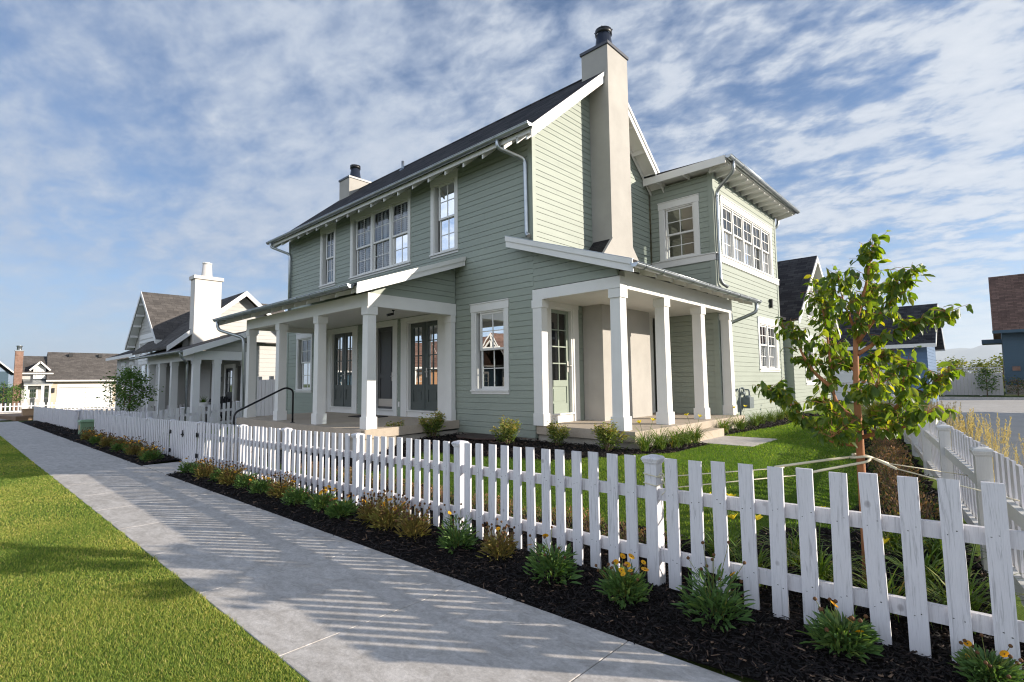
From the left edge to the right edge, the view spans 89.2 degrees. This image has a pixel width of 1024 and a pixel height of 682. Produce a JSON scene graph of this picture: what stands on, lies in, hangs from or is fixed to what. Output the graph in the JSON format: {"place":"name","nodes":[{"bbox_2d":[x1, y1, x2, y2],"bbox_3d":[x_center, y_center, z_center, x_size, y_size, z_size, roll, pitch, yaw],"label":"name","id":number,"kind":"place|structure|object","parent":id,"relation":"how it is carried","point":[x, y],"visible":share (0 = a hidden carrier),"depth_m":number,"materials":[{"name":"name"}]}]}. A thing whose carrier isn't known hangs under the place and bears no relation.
{"place":"outdoors","nodes":[
{"label":"outdoors","id":0,"kind":"place"},
{"bbox_2d":[0,413,32,420],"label":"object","id":1,"kind":"object","parent":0,"point":[15,416],"visible":0.69,"depth_m":35.08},
{"bbox_2d":[0,436,309,681],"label":"lawn","id":2,"kind":"structure","parent":0,"point":[150,640],"depth_m":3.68,"materials":[{"name":"plant"}]},
{"bbox_2d":[143,458,255,474],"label":"gate path","id":3,"kind":"structure","parent":0,"point":[167,468],"depth_m":11.22,"materials":[{"name":"concrete"}]},
{"bbox_2d":[0,421,740,681],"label":"sidewalk","id":4,"kind":"structure","parent":0,"point":[311,604],"depth_m":3.96,"materials":[{"name":"concrete"}]},
{"bbox_2d":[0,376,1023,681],"bbox_3d":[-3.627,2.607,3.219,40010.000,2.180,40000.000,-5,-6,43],"label":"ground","id":5,"kind":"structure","parent":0,"point":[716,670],"depth_m":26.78,"materials":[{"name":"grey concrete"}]},
{"bbox_2d":[0,361,13,408],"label":"house","id":6,"kind":"structure","parent":5,"relation":"on","point":[5,373],"depth_m":64.37,"materials":[{"name":"white paint"}]},
{"bbox_2d":[4,384,26,410],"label":"street tree","id":7,"kind":"object","parent":5,"relation":"on","point":[16,395],"visible":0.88,"depth_m":51.33,"materials":[{"name":"green plant"}]},
{"bbox_2d":[11,346,53,409],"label":"cottage","id":8,"kind":"structure","parent":5,"relation":"on","point":[31,372],"depth_m":55.38,"materials":[{"name":"white paint"}]},
{"bbox_2d":[33,406,78,429],"bbox_3d":[-25.603,4.274,28.870,17.340,1.346,0.140,-5,-6,43],"label":"picket fence","id":9,"kind":"object","parent":5,"relation":"on","point":[67,418],"visible":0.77,"depth_m":26.58,"materials":[{"name":"white paint"}]},
{"bbox_2d":[0,401,114,411],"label":"picket fence","id":10,"kind":"object","parent":5,"relation":"on","point":[51,405],"visible":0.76,"depth_m":50.22,"materials":[{"name":"white paint"}]},
{"bbox_2d":[46,352,128,408],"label":"garage house","id":11,"kind":"structure","parent":5,"relation":"on","point":[83,371],"depth_m":58.72,"materials":[{"name":"beige"}]},
{"bbox_2d":[58,387,110,408],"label":"garage door","id":12,"kind":"structure","parent":11,"relation":"in","point":[69,395],"depth_m":58.23,"materials":[{"name":"white paint"}]},
{"bbox_2d":[78,409,152,437],"bbox_3d":[-16.120,3.324,20.880,8.240,1.171,0.140,-4,-6,37],"label":"picket fence","id":13,"kind":"object","parent":5,"relation":"on","point":[86,414],"visible":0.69,"depth_m":21.45,"materials":[{"name":"white paint"}]},
{"bbox_2d":[96,362,163,413],"bbox_3d":[-16.002,2.364,21.755,2.142,3.061,2.293,-5,-6,43],"label":"young tree","id":14,"kind":"object","parent":5,"relation":"on","point":[130,376],"visible":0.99,"depth_m":21.59,"materials":[{"name":"green plant"}]},
{"bbox_2d":[94,414,175,455],"bbox_3d":[-12.170,2.850,16.395,10.310,1.165,0.140,-5,-6,43],"label":"picket fence","id":15,"kind":"object","parent":5,"relation":"on","point":[151,429],"visible":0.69,"depth_m":15.12,"materials":[{"name":"white paint"}]},
{"bbox_2d":[116,399,256,435],"bbox_3d":[-11.488,2.926,19.809,0.140,1.528,5.840,-5,-6,43],"label":"picket fence","id":16,"kind":"object","parent":5,"relation":"on","point":[181,415],"visible":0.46,"depth_m":19.57,"materials":[{"name":"white paint"}]},
{"bbox_2d":[106,262,284,432],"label":"neighbour house","id":17,"kind":"structure","parent":5,"relation":"on","point":[193,358],"depth_m":24.10,"materials":[{"name":"white paint"}]},
{"bbox_2d":[137,360,155,401],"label":"window","id":18,"kind":"structure","parent":17,"relation":"in","point":[142,364],"depth_m":28.21,"materials":[{"name":"glass"}]},
{"bbox_2d":[225,368,232,415],"bbox_3d":[-12.297,2.217,22.620,0.860,2.060,0.045,-5,-6,43],"label":"door","id":19,"kind":"structure","parent":17,"relation":"in","point":[229,373],"depth_m":22.63,"materials":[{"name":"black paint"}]},
{"bbox_2d":[21,412,1023,681],"bbox_3d":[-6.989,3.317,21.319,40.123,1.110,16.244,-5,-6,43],"label":"bark mulch","id":20,"kind":"object","parent":5,"relation":"on","point":[868,672],"visible":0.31,"depth_m":3.80,"materials":[{"name":"black wood"}]},
{"bbox_2d":[77,419,93,433],"bbox_3d":[-16.788,3.445,20.586,0.650,0.660,0.650,-5,-6,43],"label":"utility box","id":21,"kind":"object","parent":20,"relation":"on","point":[83,424],"visible":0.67,"depth_m":20.36,"materials":[{"name":"green paint"}]},
{"bbox_2d":[139,446,164,461],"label":"coreopsis plant","id":22,"kind":"object","parent":20,"relation":"on","point":[149,456],"visible":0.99,"depth_m":12.03,"materials":[{"name":"green plant"}]},
{"bbox_2d":[192,457,217,479],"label":"coreopsis plant","id":23,"kind":"object","parent":20,"relation":"on","point":[202,469],"visible":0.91,"depth_m":9.46,"materials":[{"name":"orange plant"}]},
{"bbox_2d":[215,460,244,484],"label":"coreopsis plant","id":24,"kind":"object","parent":20,"relation":"on","point":[227,475],"visible":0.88,"depth_m":8.65,"materials":[{"name":"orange plant"}]},
{"bbox_2d":[233,466,260,488],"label":"coreopsis plant","id":25,"kind":"object","parent":20,"relation":"on","point":[243,481],"visible":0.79,"depth_m":8.31,"materials":[{"name":"green plant"}]},
{"bbox_2d":[246,473,275,493],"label":"coreopsis plant","id":26,"kind":"object","parent":20,"relation":"on","point":[261,484],"visible":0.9,"depth_m":7.85,"materials":[{"name":"green plant"}]},
{"bbox_2d":[267,471,296,497],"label":"coreopsis plant","id":27,"kind":"object","parent":20,"relation":"on","point":[279,488],"visible":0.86,"depth_m":7.51,"materials":[{"name":"orange plant"}]},
{"bbox_2d":[279,477,313,505],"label":"coreopsis plant","id":28,"kind":"object","parent":20,"relation":"on","point":[299,495],"visible":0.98,"depth_m":7.05,"materials":[{"name":"green plant"}]},
{"bbox_2d":[304,485,339,510],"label":"coreopsis plant","id":29,"kind":"object","parent":20,"relation":"on","point":[318,501],"visible":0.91,"depth_m":6.68,"materials":[{"name":"green plant"}]},
{"bbox_2d":[324,494,357,518],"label":"coreopsis plant","id":30,"kind":"object","parent":20,"relation":"on","point":[341,508],"visible":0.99,"depth_m":6.27,"materials":[{"name":"green plant"}]},
{"bbox_2d":[349,490,391,527],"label":"coreopsis plant","id":31,"kind":"object","parent":20,"relation":"on","point":[366,510],"visible":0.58,"depth_m":5.98,"materials":[{"name":"orange plant"}]},
{"bbox_2d":[366,489,411,530],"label":"coreopsis plant","id":32,"kind":"object","parent":20,"relation":"on","point":[383,512],"visible":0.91,"depth_m":5.69,"materials":[{"name":"orange plant"}]},
{"bbox_2d":[393,501,433,539],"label":"coreopsis plant","id":33,"kind":"object","parent":20,"relation":"on","point":[410,530],"visible":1,"depth_m":5.34,"materials":[{"name":"orange plant"}]},
{"bbox_2d":[418,408,445,437],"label":"shrub","id":34,"kind":"object","parent":20,"relation":"on","point":[438,420],"visible":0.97,"depth_m":10.86,"materials":[{"name":"green plant"}]},
{"bbox_2d":[436,503,478,553],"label":"coreopsis plant","id":35,"kind":"object","parent":20,"relation":"on","point":[453,536],"visible":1,"depth_m":4.97,"materials":[{"name":"green plant"}]},
{"bbox_2d":[456,433,516,439],"bbox_3d":[-0.643,1.943,10.563,1.300,0.020,0.760,-5,-6,43],"label":"window well cover","id":36,"kind":"object","parent":20,"relation":"on","point":[477,436],"depth_m":10.48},
{"bbox_2d":[476,518,518,561],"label":"coreopsis plant","id":37,"kind":"object","parent":20,"relation":"on","point":[498,544],"visible":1,"depth_m":4.64,"materials":[{"name":"orange plant"}]},
{"bbox_2d":[489,415,522,443],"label":"shrub","id":38,"kind":"object","parent":20,"relation":"on","point":[509,434],"visible":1,"depth_m":9.63,"materials":[{"name":"green plant"}]},
{"bbox_2d":[522,526,583,584],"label":"coreopsis plant","id":39,"kind":"object","parent":20,"relation":"on","point":[560,565],"visible":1,"depth_m":4.11,"materials":[{"name":"green plant"}]},
{"bbox_2d":[546,420,569,445],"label":"shrub","id":40,"kind":"object","parent":20,"relation":"on","point":[556,434],"visible":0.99,"depth_m":9.20,"materials":[{"name":"green plant"}]},
{"bbox_2d":[590,419,628,451],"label":"shrub","id":41,"kind":"object","parent":20,"relation":"on","point":[604,435],"visible":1,"depth_m":8.42,"materials":[{"name":"green plant"}]},
{"bbox_2d":[197,421,1023,679],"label":"picket fence","id":42,"kind":"object","parent":20,"relation":"on","point":[1000,540],"visible":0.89,"depth_m":3.73,"materials":[{"name":"white paint"}]},
{"bbox_2d":[168,420,197,463],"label":"garden gate","id":43,"kind":"structure","parent":42,"relation":"attached to","point":[184,435],"depth_m":12.09,"materials":[{"name":"white paint"}]},
{"bbox_2d":[643,455,870,520],"bbox_3d":[1.851,1.117,3.950,1.661,0.488,0.205,-1,-5,8],"label":"tree tie","id":44,"kind":"object","parent":42,"relation":"attached to","point":[828,459],"visible":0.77,"depth_m":3.95,"materials":[{"name":"beige fabric"}]},
{"bbox_2d":[600,521,643,542],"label":"sedum plant","id":45,"kind":"object","parent":20,"relation":"on","point":[624,530],"visible":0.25,"depth_m":4.80,"materials":[{"name":"brown plant"}]},
{"bbox_2d":[593,553,652,608],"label":"coreopsis plant","id":46,"kind":"object","parent":20,"relation":"on","point":[630,583],"visible":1,"depth_m":3.69,"materials":[{"name":"green plant"}]},
{"bbox_2d":[629,418,662,451],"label":"daylily","id":47,"kind":"object","parent":20,"relation":"on","point":[643,445],"visible":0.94,"depth_m":8.41,"materials":[{"name":"green plant"}]},
{"bbox_2d":[646,425,678,449],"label":"daylily","id":48,"kind":"object","parent":20,"relation":"on","point":[662,444],"visible":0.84,"depth_m":8.65,"materials":[{"name":"green plant"}]},
{"bbox_2d":[660,427,694,447],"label":"daylily","id":49,"kind":"object","parent":20,"relation":"on","point":[675,438],"visible":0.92,"depth_m":8.86,"materials":[{"name":"green plant"}]},
{"bbox_2d":[674,423,708,444],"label":"daylily","id":50,"kind":"object","parent":20,"relation":"on","point":[683,442],"visible":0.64,"depth_m":9.25,"materials":[{"name":"green plant"}]},
{"bbox_2d":[671,541,755,631],"bbox_3d":[1.311,1.586,3.392,0.511,0.520,0.508,-4,-6,38],"label":"coreopsis plant","id":51,"kind":"object","parent":20,"relation":"on","point":[716,602],"visible":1,"depth_m":3.35,"materials":[{"name":"green plant"}]},
{"bbox_2d":[681,492,767,562],"bbox_3d":[1.737,1.542,4.280,0.908,0.631,0.938,0,-5,-8],"label":"daylily","id":52,"kind":"object","parent":20,"relation":"on","point":[710,544],"visible":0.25,"depth_m":4.26,"materials":[{"name":"green plant"}]},
{"bbox_2d":[706,513,799,589],"bbox_3d":[1.853,1.570,3.901,0.836,0.522,0.807,-4,-6,39],"label":"daylily","id":53,"kind":"object","parent":20,"relation":"on","point":[761,555],"visible":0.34,"depth_m":3.97,"materials":[{"name":"green plant"}]},
{"bbox_2d":[757,519,854,566],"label":"daylily","id":54,"kind":"object","parent":20,"relation":"on","point":[794,549],"visible":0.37,"depth_m":4.18,"materials":[{"name":"green plant"}]},
{"bbox_2d":[766,506,896,581],"bbox_3d":[2.209,1.487,3.749,0.908,0.631,0.938,3,-6,-41],"label":"daylily","id":55,"kind":"object","parent":20,"relation":"on","point":[823,572],"visible":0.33,"depth_m":3.67,"materials":[{"name":"green plant"}]},
{"bbox_2d":[796,597,883,664],"bbox_3d":[1.867,1.640,2.948,0.408,0.295,0.446,0,-4,-5],"label":"coreopsis plant","id":56,"kind":"object","parent":20,"relation":"on","point":[833,627],"visible":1,"depth_m":2.89,"materials":[{"name":"green plant"}]},
{"bbox_2d":[752,230,972,582],"bbox_3d":[2.663,0.521,3.855,1.250,2.662,1.384,1,-5,-23],"label":"young tree","id":57,"kind":"object","parent":20,"relation":"on","point":[847,424],"visible":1,"depth_m":3.85,"materials":[{"name":"green plant"}]},
{"bbox_2d":[851,453,1019,500],"bbox_3d":[2.814,0.902,3.526,0.069,0.173,0.959,1,-5,-25],"label":"tree tie","id":58,"kind":"object","parent":57,"relation":"attached to","point":[882,462],"visible":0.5,"depth_m":3.63,"materials":[{"name":"beige fabric"}]},
{"bbox_2d":[852,394,893,422],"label":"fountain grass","id":59,"kind":"object","parent":20,"relation":"on","point":[869,408],"depth_m":15.68,"materials":[{"name":"green plant"}]},
{"bbox_2d":[821,538,945,629],"bbox_3d":[2.378,1.537,3.381,0.721,0.468,0.707,-3,-5,22],"label":"daylily","id":60,"kind":"object","parent":20,"relation":"on","point":[901,587],"visible":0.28,"depth_m":3.43,"materials":[{"name":"green plant"}]},
{"bbox_2d":[868,452,898,473],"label":"sedum plant","id":61,"kind":"object","parent":20,"relation":"on","point":[883,458],"visible":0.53,"depth_m":7.46,"materials":[{"name":"brown plant"}]},
{"bbox_2d":[851,529,928,552],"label":"daylily","id":62,"kind":"object","parent":20,"relation":"on","point":[894,537],"visible":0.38,"depth_m":4.37,"materials":[{"name":"green plant"}]},
{"bbox_2d":[873,462,910,493],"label":"sedum plant","id":63,"kind":"object","parent":20,"relation":"on","point":[889,470],"visible":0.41,"depth_m":6.54,"materials":[{"name":"brown plant"}]},
{"bbox_2d":[880,475,923,506],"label":"sedum plant","id":64,"kind":"object","parent":20,"relation":"on","point":[890,486],"visible":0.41,"depth_m":5.72,"materials":[{"name":"brown plant"}]},
{"bbox_2d":[879,491,928,514],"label":"sedum plant","id":65,"kind":"object","parent":20,"relation":"on","point":[891,498],"visible":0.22,"depth_m":5.14,"materials":[{"name":"brown plant"}]},
{"bbox_2d":[887,491,939,518],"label":"sedum plant","id":66,"kind":"object","parent":20,"relation":"on","point":[935,504],"visible":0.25,"depth_m":5.26,"materials":[{"name":"brown plant"}]},
{"bbox_2d":[889,494,939,537],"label":"sedum plant","id":67,"kind":"object","parent":20,"relation":"on","point":[926,515],"visible":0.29,"depth_m":4.71,"materials":[{"name":"brown plant"}]},
{"bbox_2d":[852,512,985,592],"bbox_3d":[2.867,1.504,3.651,0.807,0.522,0.836,-3,-5,24],"label":"daylily","id":68,"kind":"object","parent":20,"relation":"on","point":[926,563],"visible":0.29,"depth_m":3.66,"materials":[{"name":"green plant"}]},
{"bbox_2d":[885,515,986,567],"bbox_3d":[3.353,1.513,4.133,0.836,0.522,0.807,-1,-4,1],"label":"daylily","id":69,"kind":"object","parent":20,"relation":"on","point":[939,549],"visible":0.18,"depth_m":4.09,"materials":[{"name":"green plant"}]},
{"bbox_2d":[888,544,1023,633],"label":"daylily","id":70,"kind":"object","parent":20,"relation":"on","point":[975,598],"visible":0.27,"depth_m":3.19,"materials":[{"name":"green plant"}]},
{"bbox_2d":[890,394,1023,606],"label":"side fence","id":71,"kind":"object","parent":20,"relation":"on","point":[933,449],"visible":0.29,"depth_m":4.68,"materials":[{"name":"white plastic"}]},
{"bbox_2d":[946,633,1023,681],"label":"coreopsis plant","id":72,"kind":"object","parent":20,"relation":"on","point":[998,668],"visible":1,"depth_m":2.58,"materials":[{"name":"green plant"}]},
{"bbox_2d":[210,26,840,460],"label":"house","id":73,"kind":"structure","parent":5,"relation":"on","point":[574,260],"depth_m":12.03,"materials":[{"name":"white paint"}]},
{"bbox_2d":[230,387,294,454],"bbox_3d":[-5.496,1.904,11.524,0.100,1.734,1.458,-4,-5,35],"label":"handrail","id":74,"kind":"object","parent":73,"relation":"attached to","point":[271,394],"visible":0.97,"depth_m":11.69,"materials":[{"name":"black metal"}]},
{"bbox_2d":[294,333,312,392],"bbox_3d":[-6.734,0.698,16.940,1.168,1.952,0.175,-5,-6,43],"label":"window","id":75,"kind":"structure","parent":73,"relation":"in","point":[304,381],"depth_m":17.05,"materials":[{"name":"white paint"}]},
{"bbox_2d":[318,221,335,288],"bbox_3d":[-5.681,-2.644,16.214,1.008,1.967,0.225,-5,-6,43],"label":"window","id":76,"kind":"structure","parent":73,"relation":"in","point":[325,230],"depth_m":16.32,"materials":[{"name":"white paint"}]},
{"bbox_2d":[333,333,344,405],"bbox_3d":[-5.158,0.864,15.536,0.573,2.155,0.045,-5,-6,43],"label":"door","id":77,"kind":"structure","parent":73,"relation":"in","point":[339,339],"depth_m":15.54,"materials":[{"name":"grey paint"}]},
{"bbox_2d":[343,332,351,406],"bbox_3d":[-4.746,0.825,15.104,0.573,2.155,0.116,-5,-6,43],"label":"door","id":78,"kind":"structure","parent":73,"relation":"in","point":[347,374],"depth_m":15.19,"materials":[{"name":"grey paint"}]},
{"bbox_2d":[349,189,410,280],"bbox_3d":[-3.613,-2.819,14.290,2.988,1.967,0.225,-5,-6,43],"label":"window","id":79,"kind":"structure","parent":73,"relation":"in","point":[399,252],"depth_m":14.26,"materials":[{"name":"white paint"}]},
{"bbox_2d":[378,326,392,408],"bbox_3d":[-3.346,0.704,13.775,0.785,2.155,0.116,-5,-6,43],"label":"door","id":80,"kind":"structure","parent":73,"relation":"in","point":[385,335],"depth_m":13.83,"materials":[{"name":"grey paint"}]},
{"bbox_2d":[411,322,424,409],"bbox_3d":[-2.324,0.624,12.900,0.568,2.155,0.045,-5,-6,43],"label":"door","id":81,"kind":"structure","parent":73,"relation":"in","point":[417,329],"depth_m":12.90,"materials":[{"name":"green paint"}]},
{"bbox_2d":[425,320,437,410],"bbox_3d":[-1.915,0.586,12.472,0.568,2.155,0.116,-5,-6,43],"label":"door","id":82,"kind":"structure","parent":73,"relation":"in","point":[431,381],"depth_m":12.54,"materials":[{"name":"green paint"}]},
{"bbox_2d":[429,168,458,258],"bbox_3d":[-1.584,-2.994,12.369,1.048,1.967,0.175,-5,-6,43],"label":"window","id":83,"kind":"structure","parent":73,"relation":"in","point":[447,184],"depth_m":12.40,"materials":[{"name":"white paint"}]},
{"bbox_2d":[469,298,510,393],"bbox_3d":[-0.448,0.141,11.095,1.173,1.972,0.175,-5,-6,43],"label":"window","id":84,"kind":"structure","parent":73,"relation":"in","point":[490,322],"depth_m":11.15,"materials":[{"name":"white paint"}]},
{"bbox_2d":[551,309,571,413],"bbox_3d":[1.008,0.403,10.870,0.116,2.190,0.730,-5,-6,43],"label":"door","id":85,"kind":"structure","parent":73,"relation":"in","point":[561,388],"depth_m":10.93,"materials":[{"name":"green paint"}]},
{"bbox_2d":[657,193,700,261],"bbox_3d":[4.366,-2.912,13.528,1.138,1.588,0.175,-5,-6,43],"label":"window","id":86,"kind":"structure","parent":73,"relation":"in","point":[692,201],"depth_m":13.55,"materials":[{"name":"white paint"}]},
{"bbox_2d":[739,387,753,414],"bbox_3d":[5.978,1.700,13.283,0.210,1.045,0.600,-5,-6,43],"label":"gas meter","id":87,"kind":"object","parent":73,"relation":"attached to","point":[748,400],"visible":0.98,"depth_m":13.28,"materials":[{"name":"grey paint"}]},
{"bbox_2d":[719,195,774,277],"bbox_3d":[6.677,-2.839,14.737,0.175,1.578,4.138,-5,-6,43],"label":"window","id":88,"kind":"structure","parent":73,"relation":"in","point":[734,247],"depth_m":14.56,"materials":[{"name":"white paint"}]},
{"bbox_2d":[756,316,780,371],"bbox_3d":[7.563,0.128,15.457,0.225,1.582,1.828,-5,-6,43],"label":"window","id":89,"kind":"structure","parent":73,"relation":"in","point":[770,357],"depth_m":15.42,"materials":[{"name":"white paint"}]},
{"bbox_2d":[807,303,944,403],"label":"blue house","id":90,"kind":"structure","parent":5,"relation":"on","point":[931,342],"depth_m":28.44,"materials":[{"name":"paint"}]},
{"bbox_2d":[830,366,887,402],"bbox_3d":[18.982,2.317,28.840,3.030,2.220,0.040,-5,-6,43],"label":"garage door","id":91,"kind":"structure","parent":90,"relation":"in","point":[845,377],"depth_m":29.15,"materials":[{"name":"white paint"}]},
{"bbox_2d":[851,367,1003,395],"bbox_3d":[29.918,3.005,38.373,9.210,2.000,0.140,-5,-6,43],"label":"board fence","id":92,"kind":"object","parent":5,"relation":"on","point":[967,386],"visible":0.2,"depth_m":36.26,"materials":[{"name":"grey wood"}]},
{"bbox_2d":[949,407,997,444],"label":"reed grass","id":93,"kind":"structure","parent":5,"relation":"on","point":[962,425],"depth_m":7.76,"materials":[{"name":"yellow plant"}]},
{"bbox_2d":[939,397,1023,399],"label":"alley kerb","id":94,"kind":"structure","parent":5,"relation":"on","point":[1005,398],"depth_m":32.86,"materials":[{"name":"concrete"}]},
{"bbox_2d":[973,367,1003,396],"bbox_3d":[32.104,2.752,35.028,1.540,2.033,1.518,-5,-6,43],"label":"tree","id":95,"kind":"object","parent":5,"relation":"on","point":[985,373],"visible":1,"depth_m":35.02,"materials":[{"name":"green plant"}]},
{"bbox_2d":[980,353,1004,387],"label":"distant tree","id":96,"kind":"object","parent":5,"relation":"on","point":[998,363],"visible":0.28,"depth_m":52.39,"materials":[{"name":"green plant"}]},
{"bbox_2d":[973,413,1019,469],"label":"reed grass","id":97,"kind":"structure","parent":5,"relation":"on","point":[987,434],"depth_m":6.79,"materials":[{"name":"yellow plant"}]},
{"bbox_2d":[982,274,1023,394],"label":"teal house","id":98,"kind":"structure","parent":5,"relation":"on","point":[1006,292],"depth_m":36.44,"materials":[{"name":"paint"}]},
{"bbox_2d":[0,0,1023,387],"label":"sky","id":99,"kind":"structure","parent":0,"point":[144,143],"materials":[{"name":"blue"}]},
{"bbox_2d":[140,409,1023,620],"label":"yard lawn","id":100,"kind":"structure","parent":0,"point":[934,486],"depth_m":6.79,"materials":[{"name":"plant"}]},
{"bbox_2d":[256,376,274,415],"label":"board gate","id":101,"kind":"structure","parent":100,"relation":"on","point":[265,406],"depth_m":18.85,"materials":[{"name":"white wood"}]},
{"bbox_2d":[700,436,776,446],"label":"garden path","id":102,"kind":"structure","parent":0,"point":[738,441],"depth_m":9.78,"materials":[{"name":"concrete"}]},
{"bbox_2d":[863,399,1023,468],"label":"alley","id":103,"kind":"structure","parent":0,"point":[1008,409],"depth_m":19.03,"materials":[{"name":"concrete"}]},
{"bbox_2d":[935,344,1002,372],"bbox_3d":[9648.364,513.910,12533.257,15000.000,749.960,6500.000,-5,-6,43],"label":"mountains","id":104,"kind":"structure","parent":0,"point":[982,352],"depth_m":10814.31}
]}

